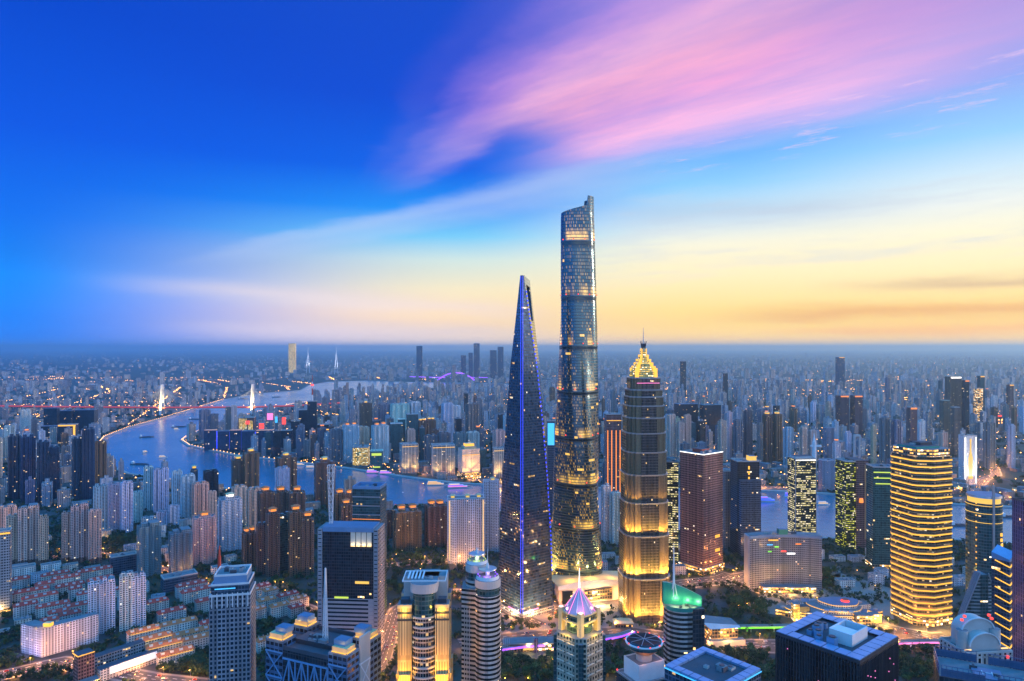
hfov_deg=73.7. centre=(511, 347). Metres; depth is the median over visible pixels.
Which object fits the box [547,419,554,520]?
office tower
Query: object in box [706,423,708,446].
apartment tower
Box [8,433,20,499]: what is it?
apartment tower
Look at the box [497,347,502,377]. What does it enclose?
office tower
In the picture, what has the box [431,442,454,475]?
waterfront hotel
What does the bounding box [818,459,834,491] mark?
waterfront tower
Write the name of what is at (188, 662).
tree
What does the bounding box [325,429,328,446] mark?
apartment tower
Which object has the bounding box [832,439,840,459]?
apartment tower
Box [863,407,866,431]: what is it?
apartment tower
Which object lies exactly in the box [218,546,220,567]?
radio mast
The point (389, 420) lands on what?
apartment tower
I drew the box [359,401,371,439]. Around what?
apartment tower
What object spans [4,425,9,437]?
apartment tower
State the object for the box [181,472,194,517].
apartment tower
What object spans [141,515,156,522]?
apartment tower
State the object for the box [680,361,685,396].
office tower
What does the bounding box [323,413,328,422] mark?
apartment tower
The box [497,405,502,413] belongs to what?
apartment tower
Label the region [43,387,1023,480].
avenue lights
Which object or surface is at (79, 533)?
apartment tower
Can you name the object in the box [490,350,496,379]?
office tower
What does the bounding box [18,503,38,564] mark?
apartment tower
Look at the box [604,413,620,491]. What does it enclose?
office tower
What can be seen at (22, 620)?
block
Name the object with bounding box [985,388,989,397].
apartment tower
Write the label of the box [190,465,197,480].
apartment tower
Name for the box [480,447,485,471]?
office tower
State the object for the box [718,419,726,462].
apartment tower
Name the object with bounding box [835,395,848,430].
office tower
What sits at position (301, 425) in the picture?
apartment tower
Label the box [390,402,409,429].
apartment tower
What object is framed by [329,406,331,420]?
apartment tower
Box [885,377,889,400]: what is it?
apartment tower
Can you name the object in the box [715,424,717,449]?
apartment tower
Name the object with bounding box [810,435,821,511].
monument
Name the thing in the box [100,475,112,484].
apartment tower
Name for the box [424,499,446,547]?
apartment tower
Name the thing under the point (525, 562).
wedge skyscraper
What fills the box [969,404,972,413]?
apartment tower
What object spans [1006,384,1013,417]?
office tower
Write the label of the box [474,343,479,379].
office tower
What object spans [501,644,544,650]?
footbridge
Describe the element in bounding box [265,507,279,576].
apartment tower
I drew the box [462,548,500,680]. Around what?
office tower
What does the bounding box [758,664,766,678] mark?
tree
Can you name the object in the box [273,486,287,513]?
apartment tower
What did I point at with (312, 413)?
office tower
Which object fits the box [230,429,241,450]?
dock office
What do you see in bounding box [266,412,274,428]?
lit block
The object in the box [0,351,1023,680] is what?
ground
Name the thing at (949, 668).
office block
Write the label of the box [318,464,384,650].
office tower
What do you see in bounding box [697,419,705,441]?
office tower
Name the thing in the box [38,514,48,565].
apartment tower
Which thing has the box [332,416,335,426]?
apartment tower
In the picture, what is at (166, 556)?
block
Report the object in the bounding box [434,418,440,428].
apartment tower
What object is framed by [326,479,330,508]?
apartment tower
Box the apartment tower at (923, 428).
[918,419,924,440]
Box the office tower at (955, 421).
[951,406,959,456]
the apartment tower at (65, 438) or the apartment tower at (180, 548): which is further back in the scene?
the apartment tower at (65, 438)
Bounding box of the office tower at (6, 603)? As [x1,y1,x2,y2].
[0,527,12,613]
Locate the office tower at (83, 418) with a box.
[73,409,97,433]
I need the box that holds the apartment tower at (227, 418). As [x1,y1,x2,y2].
[225,406,230,429]
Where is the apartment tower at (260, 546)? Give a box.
[256,521,264,574]
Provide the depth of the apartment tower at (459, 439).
2287.92 m
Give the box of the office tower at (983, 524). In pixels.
[965,486,1002,592]
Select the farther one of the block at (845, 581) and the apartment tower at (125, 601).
the block at (845, 581)
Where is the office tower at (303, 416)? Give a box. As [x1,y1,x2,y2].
[299,409,306,436]
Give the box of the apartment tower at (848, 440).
[844,431,851,454]
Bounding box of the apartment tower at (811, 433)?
[807,429,816,464]
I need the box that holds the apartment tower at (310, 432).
[309,428,314,456]
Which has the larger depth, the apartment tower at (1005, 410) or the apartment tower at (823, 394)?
the apartment tower at (823, 394)
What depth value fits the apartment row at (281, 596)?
1030.03 m
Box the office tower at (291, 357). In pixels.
[288,343,295,372]
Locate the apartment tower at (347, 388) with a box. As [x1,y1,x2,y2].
[346,382,348,405]
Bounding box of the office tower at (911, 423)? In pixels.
[906,406,916,442]
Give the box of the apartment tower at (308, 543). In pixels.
[302,511,313,574]
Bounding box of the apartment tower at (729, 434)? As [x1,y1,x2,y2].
[727,411,731,459]
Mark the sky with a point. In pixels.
(176, 175)
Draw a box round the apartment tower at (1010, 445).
[1007,424,1014,467]
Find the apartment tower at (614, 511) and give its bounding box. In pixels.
[609,490,620,543]
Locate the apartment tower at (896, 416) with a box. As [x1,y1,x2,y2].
[893,414,900,420]
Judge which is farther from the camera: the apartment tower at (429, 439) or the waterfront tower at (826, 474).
the apartment tower at (429, 439)
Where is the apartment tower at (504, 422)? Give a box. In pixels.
[503,413,506,429]
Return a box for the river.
[104,381,1011,541]
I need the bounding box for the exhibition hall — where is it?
[704,615,744,646]
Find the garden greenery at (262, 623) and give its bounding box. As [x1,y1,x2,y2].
[0,488,1021,680]
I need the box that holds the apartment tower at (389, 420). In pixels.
[386,417,393,428]
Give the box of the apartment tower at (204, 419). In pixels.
[199,409,210,439]
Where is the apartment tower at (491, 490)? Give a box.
[483,477,498,551]
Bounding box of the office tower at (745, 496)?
[730,455,760,556]
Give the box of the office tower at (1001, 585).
[991,544,1011,649]
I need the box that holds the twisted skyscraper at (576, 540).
[551,195,602,583]
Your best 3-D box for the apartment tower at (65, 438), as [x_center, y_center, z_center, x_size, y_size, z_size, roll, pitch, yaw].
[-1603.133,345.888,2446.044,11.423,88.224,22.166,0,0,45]
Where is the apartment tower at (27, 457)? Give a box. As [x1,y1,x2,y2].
[20,434,35,501]
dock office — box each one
[204,429,217,450]
[218,430,229,450]
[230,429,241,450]
[241,430,255,451]
[256,429,273,451]
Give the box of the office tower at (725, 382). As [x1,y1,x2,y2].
[723,373,727,401]
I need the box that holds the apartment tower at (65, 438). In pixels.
[61,432,68,446]
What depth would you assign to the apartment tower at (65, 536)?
1235.93 m
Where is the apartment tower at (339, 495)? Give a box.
[334,488,345,520]
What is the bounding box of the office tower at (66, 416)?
[60,410,72,423]
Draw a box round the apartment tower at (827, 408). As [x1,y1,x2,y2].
[825,401,830,417]
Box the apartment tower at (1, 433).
[0,428,3,437]
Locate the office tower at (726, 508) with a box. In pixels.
[723,469,729,548]
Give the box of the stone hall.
[954,485,962,492]
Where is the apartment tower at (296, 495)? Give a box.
[288,485,304,516]
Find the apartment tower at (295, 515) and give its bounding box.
[288,504,302,576]
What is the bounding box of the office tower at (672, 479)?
[666,459,677,560]
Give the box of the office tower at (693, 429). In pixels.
[691,421,695,440]
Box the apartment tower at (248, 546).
[241,525,255,565]
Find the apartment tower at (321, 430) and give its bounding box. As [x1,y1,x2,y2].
[317,424,326,454]
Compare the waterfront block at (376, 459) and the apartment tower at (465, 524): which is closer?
the apartment tower at (465, 524)
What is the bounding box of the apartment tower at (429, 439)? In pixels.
[424,434,437,463]
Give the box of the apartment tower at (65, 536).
[61,511,70,563]
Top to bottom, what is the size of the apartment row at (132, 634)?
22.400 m
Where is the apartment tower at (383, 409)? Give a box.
[378,403,390,423]
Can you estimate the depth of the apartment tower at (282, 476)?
1694.71 m
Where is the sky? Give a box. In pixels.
[0,0,1023,350]
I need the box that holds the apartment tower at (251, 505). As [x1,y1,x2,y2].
[246,486,260,530]
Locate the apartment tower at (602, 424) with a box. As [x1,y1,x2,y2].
[601,421,603,433]
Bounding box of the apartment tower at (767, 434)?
[762,412,771,463]
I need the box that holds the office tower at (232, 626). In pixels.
[209,564,255,680]
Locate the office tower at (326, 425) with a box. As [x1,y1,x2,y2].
[317,423,328,430]
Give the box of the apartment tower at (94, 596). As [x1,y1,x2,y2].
[88,578,100,633]
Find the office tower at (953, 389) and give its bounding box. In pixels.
[945,376,961,433]
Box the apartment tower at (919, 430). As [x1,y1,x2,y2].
[917,421,921,440]
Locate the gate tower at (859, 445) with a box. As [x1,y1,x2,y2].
[853,435,860,457]
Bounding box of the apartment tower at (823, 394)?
[822,385,825,405]
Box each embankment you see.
[100,380,1011,544]
[180,388,1011,507]
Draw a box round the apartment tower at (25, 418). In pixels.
[20,409,30,433]
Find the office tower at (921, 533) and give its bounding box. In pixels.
[890,440,952,626]
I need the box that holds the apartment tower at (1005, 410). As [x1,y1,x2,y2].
[1003,403,1008,430]
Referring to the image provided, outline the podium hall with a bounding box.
[552,571,617,604]
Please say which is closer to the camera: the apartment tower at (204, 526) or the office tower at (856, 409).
the apartment tower at (204, 526)
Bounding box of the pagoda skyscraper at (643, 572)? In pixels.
[618,327,669,623]
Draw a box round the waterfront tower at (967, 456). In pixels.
[958,434,976,484]
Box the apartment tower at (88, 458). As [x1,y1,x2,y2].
[82,426,94,499]
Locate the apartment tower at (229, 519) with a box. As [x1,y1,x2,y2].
[218,492,241,551]
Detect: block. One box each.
[0,627,9,634]
[12,562,35,577]
[14,615,31,625]
[31,570,47,583]
[41,425,57,440]
[41,560,60,571]
[58,423,78,442]
[63,561,77,571]
[72,639,157,680]
[84,564,100,568]
[102,528,110,537]
[109,550,136,575]
[124,543,136,550]
[146,580,148,592]
[151,593,164,598]
[160,569,197,592]
[161,524,165,532]
[161,545,167,554]
[165,551,167,561]
[179,518,191,526]
[211,563,227,574]
[224,553,236,562]
[238,416,255,429]
[259,422,264,428]
[265,568,380,680]
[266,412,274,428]
[275,415,277,429]
[282,416,286,428]
[352,445,369,466]
[370,449,382,469]
[602,552,614,558]
[602,560,607,570]
[615,556,618,563]
[664,646,761,680]
[672,564,685,574]
[775,611,898,680]
[822,549,824,559]
[829,554,845,561]
[834,577,854,586]
[847,554,864,561]
[868,571,883,585]
[874,567,888,578]
[933,645,1023,680]
[940,613,1012,668]
[952,574,964,585]
[957,570,990,620]
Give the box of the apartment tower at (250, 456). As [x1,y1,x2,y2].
[242,448,258,488]
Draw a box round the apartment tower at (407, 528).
[393,503,421,551]
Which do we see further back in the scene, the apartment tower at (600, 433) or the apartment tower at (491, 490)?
the apartment tower at (600, 433)
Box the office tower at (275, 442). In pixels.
[271,429,280,458]
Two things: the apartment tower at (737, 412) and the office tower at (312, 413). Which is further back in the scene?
the apartment tower at (737, 412)
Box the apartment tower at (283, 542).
[280,511,287,570]
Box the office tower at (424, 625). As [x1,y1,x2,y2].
[396,569,452,680]
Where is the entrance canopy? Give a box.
[612,618,633,627]
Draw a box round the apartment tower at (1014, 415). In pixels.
[1011,406,1016,433]
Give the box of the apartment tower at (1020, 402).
[1017,399,1023,421]
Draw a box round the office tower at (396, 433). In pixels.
[390,422,402,459]
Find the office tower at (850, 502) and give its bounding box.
[835,457,867,549]
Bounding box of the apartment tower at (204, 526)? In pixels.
[192,510,216,565]
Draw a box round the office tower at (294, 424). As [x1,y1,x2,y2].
[291,420,299,448]
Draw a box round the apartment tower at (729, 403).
[727,400,731,411]
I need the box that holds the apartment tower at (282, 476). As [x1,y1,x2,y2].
[275,465,289,490]
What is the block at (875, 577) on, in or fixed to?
on the ground
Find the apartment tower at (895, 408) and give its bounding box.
[891,403,899,418]
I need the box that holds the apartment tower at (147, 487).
[143,465,153,510]
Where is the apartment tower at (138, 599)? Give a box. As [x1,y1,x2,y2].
[132,570,145,626]
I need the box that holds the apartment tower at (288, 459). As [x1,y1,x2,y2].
[275,452,296,490]
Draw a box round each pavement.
[0,656,208,680]
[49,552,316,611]
[383,589,548,671]
[388,558,465,568]
[458,627,942,653]
[545,600,660,622]
[670,572,743,588]
[709,571,932,635]
[977,466,1001,484]
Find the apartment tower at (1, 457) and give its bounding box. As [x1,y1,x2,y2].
[0,437,2,477]
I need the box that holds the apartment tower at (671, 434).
[666,414,675,456]
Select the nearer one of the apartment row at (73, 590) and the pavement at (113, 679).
the pavement at (113, 679)
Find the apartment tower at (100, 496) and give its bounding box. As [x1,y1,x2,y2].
[93,483,107,529]
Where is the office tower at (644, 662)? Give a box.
[616,632,664,680]
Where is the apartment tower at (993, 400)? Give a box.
[991,395,996,406]
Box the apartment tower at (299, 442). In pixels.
[296,428,301,457]
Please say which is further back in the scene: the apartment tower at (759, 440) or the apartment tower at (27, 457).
the apartment tower at (759, 440)
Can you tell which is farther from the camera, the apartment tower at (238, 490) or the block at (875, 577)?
the apartment tower at (238, 490)
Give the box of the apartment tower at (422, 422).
[418,418,426,453]
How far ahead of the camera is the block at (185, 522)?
1476.53 m
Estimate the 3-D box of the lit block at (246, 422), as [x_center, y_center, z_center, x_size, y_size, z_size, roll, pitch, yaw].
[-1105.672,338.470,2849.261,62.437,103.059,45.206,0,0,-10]
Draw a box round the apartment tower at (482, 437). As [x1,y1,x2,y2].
[479,429,484,447]
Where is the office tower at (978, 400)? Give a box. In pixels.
[974,388,982,420]
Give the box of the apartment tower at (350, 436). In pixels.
[342,422,358,462]
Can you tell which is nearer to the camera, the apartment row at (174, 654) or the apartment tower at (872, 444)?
the apartment row at (174, 654)
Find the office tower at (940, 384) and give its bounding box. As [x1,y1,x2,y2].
[938,379,941,390]
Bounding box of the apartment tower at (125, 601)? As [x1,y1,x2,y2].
[119,570,133,631]
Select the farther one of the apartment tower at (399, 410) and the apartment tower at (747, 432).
the apartment tower at (399, 410)
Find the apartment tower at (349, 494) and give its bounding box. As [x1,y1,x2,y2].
[346,489,351,503]
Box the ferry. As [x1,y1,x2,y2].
[817,501,829,504]
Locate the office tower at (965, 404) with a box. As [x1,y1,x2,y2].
[962,379,968,433]
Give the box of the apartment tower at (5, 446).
[2,436,7,456]
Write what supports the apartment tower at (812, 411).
on the ground
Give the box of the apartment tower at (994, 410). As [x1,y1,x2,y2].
[990,406,997,427]
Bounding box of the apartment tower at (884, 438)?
[879,417,889,463]
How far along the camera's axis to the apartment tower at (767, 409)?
3105.12 m
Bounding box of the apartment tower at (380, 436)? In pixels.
[371,421,388,462]
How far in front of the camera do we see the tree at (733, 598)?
1023.22 m
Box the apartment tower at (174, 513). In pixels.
[168,503,179,525]
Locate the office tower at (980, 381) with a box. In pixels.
[977,375,984,410]
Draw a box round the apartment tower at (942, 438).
[938,430,947,447]
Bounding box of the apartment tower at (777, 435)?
[771,411,782,462]
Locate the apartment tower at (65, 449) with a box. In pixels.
[61,445,69,465]
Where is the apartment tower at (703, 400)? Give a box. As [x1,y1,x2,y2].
[701,396,705,403]
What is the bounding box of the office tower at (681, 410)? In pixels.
[674,403,697,441]
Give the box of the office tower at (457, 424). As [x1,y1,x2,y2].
[454,417,461,431]
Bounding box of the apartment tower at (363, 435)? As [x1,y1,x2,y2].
[359,425,368,444]
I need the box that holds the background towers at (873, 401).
[0,371,1023,508]
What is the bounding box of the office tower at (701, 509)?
[678,447,723,576]
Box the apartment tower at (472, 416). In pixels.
[465,403,479,432]
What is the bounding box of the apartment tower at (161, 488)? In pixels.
[153,466,168,512]
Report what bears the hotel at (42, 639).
on the ground
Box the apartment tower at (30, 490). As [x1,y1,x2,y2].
[25,476,34,504]
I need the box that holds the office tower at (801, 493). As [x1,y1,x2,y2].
[788,455,815,532]
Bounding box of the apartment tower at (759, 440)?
[757,422,762,461]
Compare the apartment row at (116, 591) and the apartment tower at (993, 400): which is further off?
the apartment tower at (993, 400)
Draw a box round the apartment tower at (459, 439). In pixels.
[453,431,465,451]
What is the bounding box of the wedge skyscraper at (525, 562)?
[499,275,554,619]
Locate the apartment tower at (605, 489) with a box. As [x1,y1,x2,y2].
[601,483,610,542]
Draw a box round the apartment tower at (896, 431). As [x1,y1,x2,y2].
[891,419,901,450]
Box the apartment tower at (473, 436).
[466,430,479,447]
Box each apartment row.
[12,574,29,588]
[12,590,14,601]
[12,599,38,619]
[15,585,49,602]
[21,590,58,603]
[34,579,54,590]
[35,599,70,618]
[40,569,69,580]
[40,614,58,621]
[47,606,70,616]
[50,572,80,589]
[54,580,84,596]
[58,608,81,620]
[63,599,87,614]
[68,583,82,600]
[74,565,112,581]
[76,590,87,601]
[86,574,114,588]
[115,585,118,596]
[126,623,161,642]
[134,630,172,644]
[144,636,182,652]
[146,596,168,613]
[156,605,186,622]
[156,644,195,668]
[160,615,197,632]
[171,625,208,637]
[174,578,207,598]
[179,584,210,604]
[182,630,208,648]
[194,596,208,611]
[198,618,208,625]
[256,585,261,598]
[256,595,276,611]
[256,603,266,618]
[256,633,269,652]
[257,580,270,594]
[262,585,278,596]
[268,600,288,617]
[275,589,298,601]
[286,594,308,607]
[287,601,304,618]
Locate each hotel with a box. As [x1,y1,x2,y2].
[21,612,97,656]
[399,442,417,473]
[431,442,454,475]
[457,442,480,478]
[492,447,503,477]
[744,528,822,592]
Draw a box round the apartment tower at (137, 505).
[133,490,142,522]
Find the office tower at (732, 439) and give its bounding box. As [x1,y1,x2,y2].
[732,423,732,455]
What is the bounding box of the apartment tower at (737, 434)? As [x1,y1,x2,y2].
[733,419,742,457]
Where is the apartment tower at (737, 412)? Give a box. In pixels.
[735,406,740,418]
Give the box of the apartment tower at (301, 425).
[298,423,304,453]
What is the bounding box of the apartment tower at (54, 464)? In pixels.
[49,445,59,498]
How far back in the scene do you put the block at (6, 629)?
933.08 m
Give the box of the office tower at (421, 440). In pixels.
[419,426,424,459]
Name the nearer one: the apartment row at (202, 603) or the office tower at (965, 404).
the apartment row at (202, 603)
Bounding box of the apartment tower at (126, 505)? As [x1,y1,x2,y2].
[120,480,132,532]
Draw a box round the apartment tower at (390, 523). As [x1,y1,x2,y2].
[387,509,392,538]
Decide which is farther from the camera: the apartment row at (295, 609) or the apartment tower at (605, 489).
the apartment tower at (605, 489)
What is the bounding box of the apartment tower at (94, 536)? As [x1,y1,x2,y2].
[88,508,101,564]
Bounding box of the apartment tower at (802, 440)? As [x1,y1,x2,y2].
[799,426,806,454]
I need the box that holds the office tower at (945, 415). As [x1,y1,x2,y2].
[940,400,949,447]
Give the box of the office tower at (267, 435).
[264,430,270,454]
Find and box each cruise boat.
[365,469,378,472]
[378,470,394,473]
[425,481,447,485]
[445,483,472,487]
[761,496,778,501]
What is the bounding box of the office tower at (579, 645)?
[553,568,605,680]
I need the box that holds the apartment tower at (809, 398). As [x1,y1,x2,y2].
[808,394,811,414]
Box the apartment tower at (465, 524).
[447,493,484,563]
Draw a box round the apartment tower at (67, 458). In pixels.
[64,453,70,465]
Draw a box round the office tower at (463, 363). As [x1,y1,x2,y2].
[461,355,465,373]
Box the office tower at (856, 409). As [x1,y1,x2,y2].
[850,395,862,437]
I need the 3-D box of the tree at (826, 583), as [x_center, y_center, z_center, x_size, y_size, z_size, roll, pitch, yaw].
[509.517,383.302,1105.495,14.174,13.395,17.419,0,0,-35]
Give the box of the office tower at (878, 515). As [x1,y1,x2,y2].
[865,464,890,569]
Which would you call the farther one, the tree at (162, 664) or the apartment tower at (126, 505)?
the apartment tower at (126, 505)
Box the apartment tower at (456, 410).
[453,405,460,423]
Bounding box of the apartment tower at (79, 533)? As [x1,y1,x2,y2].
[71,501,88,563]
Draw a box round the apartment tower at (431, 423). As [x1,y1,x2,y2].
[426,417,435,434]
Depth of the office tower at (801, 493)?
1334.42 m
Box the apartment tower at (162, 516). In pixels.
[156,509,168,525]
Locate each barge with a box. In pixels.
[130,461,148,464]
[952,521,964,526]
[1003,513,1011,517]
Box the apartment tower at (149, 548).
[137,519,160,576]
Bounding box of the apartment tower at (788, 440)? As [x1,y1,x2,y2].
[783,426,793,464]
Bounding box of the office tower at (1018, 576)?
[1012,497,1023,670]
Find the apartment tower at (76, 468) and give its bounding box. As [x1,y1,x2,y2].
[72,436,81,500]
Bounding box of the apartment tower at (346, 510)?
[340,498,351,520]
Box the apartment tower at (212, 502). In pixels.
[208,490,216,516]
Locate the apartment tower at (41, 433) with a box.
[38,428,44,441]
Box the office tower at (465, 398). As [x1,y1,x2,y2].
[464,392,467,411]
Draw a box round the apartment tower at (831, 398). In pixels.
[828,395,833,406]
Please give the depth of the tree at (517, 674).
797.09 m
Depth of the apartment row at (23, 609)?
988.46 m
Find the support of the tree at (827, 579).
on the ground
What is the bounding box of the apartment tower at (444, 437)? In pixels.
[437,431,450,442]
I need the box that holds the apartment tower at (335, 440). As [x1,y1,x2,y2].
[329,428,341,462]
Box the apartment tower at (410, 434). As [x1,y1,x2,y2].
[407,428,414,441]
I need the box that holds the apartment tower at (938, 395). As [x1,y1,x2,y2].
[936,389,941,413]
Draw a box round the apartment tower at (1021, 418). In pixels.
[1019,406,1023,433]
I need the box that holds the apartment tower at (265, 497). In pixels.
[257,486,273,522]
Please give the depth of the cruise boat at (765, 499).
1729.06 m
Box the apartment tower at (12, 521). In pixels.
[6,513,17,563]
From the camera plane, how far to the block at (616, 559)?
1222.21 m
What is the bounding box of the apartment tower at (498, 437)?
[492,429,504,446]
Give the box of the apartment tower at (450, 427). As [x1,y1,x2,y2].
[447,423,453,442]
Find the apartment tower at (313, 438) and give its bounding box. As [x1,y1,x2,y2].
[311,431,316,459]
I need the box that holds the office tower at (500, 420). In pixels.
[498,413,504,428]
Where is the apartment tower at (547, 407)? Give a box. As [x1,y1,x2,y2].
[545,404,548,412]
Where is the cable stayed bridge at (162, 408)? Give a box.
[0,384,339,414]
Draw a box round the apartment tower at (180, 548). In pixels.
[168,526,192,572]
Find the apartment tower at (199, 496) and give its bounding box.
[191,480,208,517]
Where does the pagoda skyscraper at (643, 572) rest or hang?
on the ground
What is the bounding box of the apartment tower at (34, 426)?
[31,418,37,441]
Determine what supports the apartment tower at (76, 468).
on the ground
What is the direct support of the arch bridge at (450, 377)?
on the distant city
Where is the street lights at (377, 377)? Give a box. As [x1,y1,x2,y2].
[2,366,1015,497]
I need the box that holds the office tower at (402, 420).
[398,418,404,441]
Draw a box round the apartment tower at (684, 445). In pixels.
[680,441,689,450]
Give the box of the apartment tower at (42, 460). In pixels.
[37,439,48,502]
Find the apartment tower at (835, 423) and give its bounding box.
[832,419,838,440]
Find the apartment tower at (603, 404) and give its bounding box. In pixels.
[602,398,604,417]
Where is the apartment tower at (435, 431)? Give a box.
[432,428,438,434]
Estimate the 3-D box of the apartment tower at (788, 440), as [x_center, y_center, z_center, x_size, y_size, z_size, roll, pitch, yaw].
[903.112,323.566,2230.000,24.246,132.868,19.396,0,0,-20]
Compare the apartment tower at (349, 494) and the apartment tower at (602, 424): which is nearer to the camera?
the apartment tower at (349, 494)
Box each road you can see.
[0,657,208,680]
[17,388,180,503]
[36,423,1017,486]
[104,553,317,609]
[169,438,1023,504]
[286,388,393,471]
[381,589,545,671]
[387,559,465,566]
[414,473,501,481]
[458,628,948,651]
[491,391,1023,482]
[547,599,617,615]
[671,573,743,586]
[710,572,942,638]
[761,486,965,498]
[977,467,1000,486]
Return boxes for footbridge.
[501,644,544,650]
[606,629,634,639]
[704,624,788,632]
[898,639,939,644]
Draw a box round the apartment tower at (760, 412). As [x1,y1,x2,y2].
[757,409,764,422]
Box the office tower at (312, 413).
[307,375,316,438]
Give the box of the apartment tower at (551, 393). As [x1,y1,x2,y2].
[549,386,554,400]
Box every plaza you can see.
[501,598,661,632]
[742,566,840,586]
[747,573,893,624]
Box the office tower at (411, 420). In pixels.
[406,413,417,442]
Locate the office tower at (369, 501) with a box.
[352,482,386,608]
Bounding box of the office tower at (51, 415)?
[44,407,59,424]
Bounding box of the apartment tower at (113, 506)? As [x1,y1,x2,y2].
[107,481,119,530]
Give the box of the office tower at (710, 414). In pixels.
[700,404,720,443]
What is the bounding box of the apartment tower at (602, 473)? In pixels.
[602,462,603,484]
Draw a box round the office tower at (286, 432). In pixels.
[281,429,292,450]
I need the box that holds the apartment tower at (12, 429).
[9,424,14,434]
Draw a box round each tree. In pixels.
[156,661,166,668]
[167,660,174,668]
[175,662,186,672]
[177,655,187,662]
[184,652,196,660]
[185,657,191,667]
[192,650,203,657]
[192,655,203,663]
[193,661,199,669]
[197,665,208,673]
[198,564,204,571]
[204,644,208,653]
[387,578,397,585]
[413,552,422,559]
[439,554,446,563]
[456,573,464,579]
[501,659,508,668]
[501,667,509,678]
[504,649,513,657]
[504,656,513,665]
[510,657,519,665]
[512,662,521,668]
[512,668,520,677]
[519,653,530,663]
[521,668,530,680]
[528,662,540,671]
[538,657,544,664]
[543,668,552,678]
[544,649,552,659]
[548,662,552,670]
[606,643,613,655]
[606,662,611,676]
[608,663,615,672]
[611,656,619,665]
[613,656,623,667]
[614,645,619,654]
[724,643,731,653]
[726,648,733,655]
[729,597,743,605]
[745,596,755,602]
[745,604,752,612]
[746,642,759,654]
[746,649,756,656]
[747,657,753,664]
[754,597,765,603]
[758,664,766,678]
[759,663,772,674]
[760,649,766,660]
[822,578,831,584]
[822,580,832,587]
[920,645,930,653]
[923,663,931,668]
[925,658,932,666]
[926,644,933,654]
[927,669,932,677]
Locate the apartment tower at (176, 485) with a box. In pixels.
[172,469,182,516]
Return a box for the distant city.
[0,352,1023,390]
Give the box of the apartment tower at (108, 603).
[101,576,114,633]
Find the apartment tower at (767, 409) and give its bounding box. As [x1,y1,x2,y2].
[763,406,770,414]
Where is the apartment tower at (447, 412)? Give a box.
[441,402,452,423]
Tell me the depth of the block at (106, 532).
1397.37 m
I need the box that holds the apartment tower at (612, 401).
[611,390,614,412]
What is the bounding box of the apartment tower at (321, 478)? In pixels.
[314,456,334,504]
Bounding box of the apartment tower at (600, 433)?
[598,423,601,451]
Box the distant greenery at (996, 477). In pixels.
[0,397,1023,507]
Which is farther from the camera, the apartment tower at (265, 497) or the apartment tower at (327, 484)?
the apartment tower at (327, 484)
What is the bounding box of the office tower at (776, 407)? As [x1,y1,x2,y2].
[773,404,779,413]
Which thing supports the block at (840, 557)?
on the ground
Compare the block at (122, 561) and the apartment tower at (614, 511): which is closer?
the block at (122, 561)
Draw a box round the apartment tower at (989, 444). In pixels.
[983,421,995,468]
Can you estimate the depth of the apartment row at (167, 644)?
860.57 m
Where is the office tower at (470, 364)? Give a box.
[468,353,472,376]
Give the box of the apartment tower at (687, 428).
[684,414,690,448]
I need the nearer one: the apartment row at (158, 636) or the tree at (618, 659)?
the tree at (618, 659)
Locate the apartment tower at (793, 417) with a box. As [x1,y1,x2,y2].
[789,405,796,431]
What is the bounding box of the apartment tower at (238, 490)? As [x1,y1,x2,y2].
[231,484,246,526]
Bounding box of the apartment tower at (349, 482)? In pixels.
[344,475,355,493]
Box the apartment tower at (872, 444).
[870,424,875,463]
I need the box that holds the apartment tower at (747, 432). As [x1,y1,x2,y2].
[743,409,752,457]
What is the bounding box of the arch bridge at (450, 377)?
[410,372,487,379]
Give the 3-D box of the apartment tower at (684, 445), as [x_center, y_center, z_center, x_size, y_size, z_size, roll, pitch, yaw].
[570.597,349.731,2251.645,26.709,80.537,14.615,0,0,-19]
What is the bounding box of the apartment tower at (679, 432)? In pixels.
[676,421,683,458]
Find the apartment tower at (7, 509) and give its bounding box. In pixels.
[0,503,16,527]
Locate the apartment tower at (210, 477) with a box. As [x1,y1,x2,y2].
[203,468,217,500]
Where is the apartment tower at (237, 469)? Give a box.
[231,455,243,486]
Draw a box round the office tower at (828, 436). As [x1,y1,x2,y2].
[823,427,834,458]
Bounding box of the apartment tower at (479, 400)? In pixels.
[476,397,482,423]
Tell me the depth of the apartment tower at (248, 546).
1213.80 m
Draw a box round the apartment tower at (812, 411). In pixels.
[810,401,815,423]
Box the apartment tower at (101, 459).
[95,439,106,484]
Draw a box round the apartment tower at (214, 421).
[211,414,217,428]
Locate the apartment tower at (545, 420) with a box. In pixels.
[544,416,548,442]
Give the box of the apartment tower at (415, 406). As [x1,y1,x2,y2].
[409,401,420,420]
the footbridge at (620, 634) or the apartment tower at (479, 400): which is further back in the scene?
the apartment tower at (479, 400)
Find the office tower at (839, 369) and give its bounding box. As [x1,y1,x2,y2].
[835,357,844,390]
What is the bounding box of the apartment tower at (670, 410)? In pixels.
[667,408,673,413]
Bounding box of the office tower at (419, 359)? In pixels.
[416,346,421,379]
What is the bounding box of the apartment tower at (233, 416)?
[230,404,236,428]
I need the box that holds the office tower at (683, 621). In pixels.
[662,547,703,669]
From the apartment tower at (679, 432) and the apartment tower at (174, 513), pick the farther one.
the apartment tower at (679, 432)

